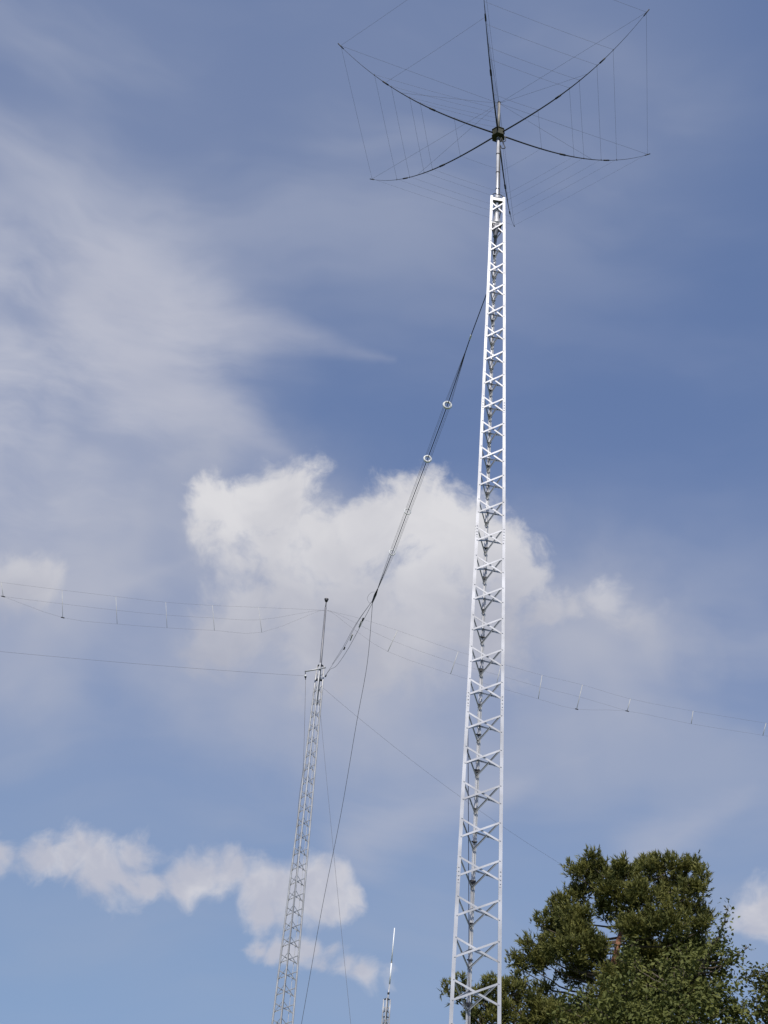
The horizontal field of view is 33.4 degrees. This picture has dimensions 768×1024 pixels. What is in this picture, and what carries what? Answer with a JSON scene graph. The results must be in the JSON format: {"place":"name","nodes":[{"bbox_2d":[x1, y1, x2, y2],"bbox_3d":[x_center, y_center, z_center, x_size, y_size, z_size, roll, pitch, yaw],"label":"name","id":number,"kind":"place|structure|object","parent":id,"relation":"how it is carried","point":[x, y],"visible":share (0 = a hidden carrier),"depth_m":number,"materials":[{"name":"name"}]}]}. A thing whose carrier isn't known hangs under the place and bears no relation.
{"place":"outdoors","nodes":[
{"label":"outdoors","id":0,"kind":"place"},
{"bbox_2d":[0,0,767,1023],"label":"sky","id":1,"kind":"structure","parent":0,"point":[232,352],"materials":[{"name":"blue"}]},
{"label":"ground","id":2,"kind":"structure","parent":0,"visible":0},
{"bbox_2d":[271,598,328,1023],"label":"lattice tower","id":3,"kind":"structure","parent":2,"relation":"on","point":[319,678],"depth_m":42.89,"materials":[{"name":"metal"}]},
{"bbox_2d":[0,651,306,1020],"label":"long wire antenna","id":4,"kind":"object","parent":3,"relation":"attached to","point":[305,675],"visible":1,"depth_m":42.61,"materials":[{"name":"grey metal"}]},
{"bbox_2d":[288,685,320,1018],"bbox_3d":[-2.945,15.306,40.219,0.221,21.749,0.022,21,-37,-23],"label":"coax cable","id":5,"kind":"object","parent":3,"relation":"attached to","point":[303,858],"visible":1,"depth_m":42.67,"materials":[{"name":"black rubber"}]},
{"bbox_2d":[319,701,350,1022],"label":"guy rope","id":6,"kind":"object","parent":3,"relation":"attached to","point":[335,870],"visible":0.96,"depth_m":37.66,"materials":[{"name":"grey"}]},
{"bbox_2d":[1,582,765,735],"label":"wire dipole","id":7,"kind":"object","parent":3,"relation":"attached to","point":[366,638],"visible":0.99,"depth_m":47.05,"materials":[{"name":"grey metal"}]},
{"bbox_2d":[328,692,566,867],"bbox_3d":[2.491,10.145,48.153,12.253,3.426,0.006,26,-39,-29],"label":"tie rope","id":8,"kind":"object","parent":3,"relation":"attached to","point":[439,781],"visible":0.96,"depth_m":47.81,"materials":[{"name":"grey"}]},
{"bbox_2d":[381,998,390,1023],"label":"lattice tower","id":9,"kind":"structure","parent":2,"relation":"on","point":[383,1011],"depth_m":57.20,"materials":[{"name":"metal"}]},
{"bbox_2d":[386,928,394,1022],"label":"whip antenna","id":10,"kind":"object","parent":9,"relation":"attached to","point":[388,992],"visible":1,"depth_m":58.09,"materials":[{"name":"metal"}]},
{"bbox_2d":[449,195,505,1023],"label":"lattice tower","id":11,"kind":"structure","parent":2,"relation":"on","point":[470,950],"depth_m":17.72,"materials":[{"name":"metal"}]},
{"bbox_2d":[325,293,486,676],"bbox_3d":[-0.208,1.115,33.752,0.185,5.333,25.969,9,-34,-6],"label":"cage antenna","id":12,"kind":"object","parent":11,"relation":"attached to","point":[425,456],"visible":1,"depth_m":26.64,"materials":[{"name":"grey metal"}]},
{"bbox_2d":[301,603,372,1023],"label":"feed line","id":13,"kind":"object","parent":12,"relation":"hanging from","point":[341,811],"visible":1,"depth_m":32.85,"materials":[{"name":"metal"}]},
{"bbox_2d":[468,763,469,1023],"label":"hoisting rope","id":14,"kind":"object","parent":11,"relation":"hanging from","point":[468,864],"visible":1,"depth_m":16.18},
{"bbox_2d":[465,136,505,1013],"bbox_3d":[1.438,1.593,18.332,0.122,20.537,0.496,16,-36,-17],"label":"coax cable","id":15,"kind":"object","parent":11,"relation":"attached to","point":[474,880],"visible":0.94,"depth_m":18.34,"materials":[{"name":"black rubber"}]},
{"bbox_2d":[338,0,649,226],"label":"hexbeam antenna","id":16,"kind":"object","parent":11,"relation":"on","point":[497,131],"visible":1,"depth_m":23.85,"materials":[{"name":"metal"}]},
{"bbox_2d":[492,212,500,253],"bbox_3d":[1.975,-4.938,22.526,0.169,0.907,0.169,-22,-42,34],"label":"antenna rotator","id":17,"kind":"object","parent":11,"relation":"attached to","point":[495,231],"visible":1,"depth_m":22.52,"materials":[{"name":"metal"}]},
{"bbox_2d":[436,844,718,1023],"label":"pine tree","id":18,"kind":"object","parent":2,"relation":"on","point":[568,924],"visible":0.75,"depth_m":47.95,"materials":[{"name":"green plant"}]},
{"bbox_2d":[546,897,761,1023],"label":"broadleaf tree","id":19,"kind":"object","parent":2,"relation":"on","point":[688,991],"visible":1,"depth_m":38.45,"materials":[{"name":"green plant"}]},
{"bbox_2d":[732,962,767,1023],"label":"broadleaf tree","id":20,"kind":"object","parent":2,"relation":"on","point":[762,982],"visible":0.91,"depth_m":41.64,"materials":[{"name":"green plant"}]}
]}

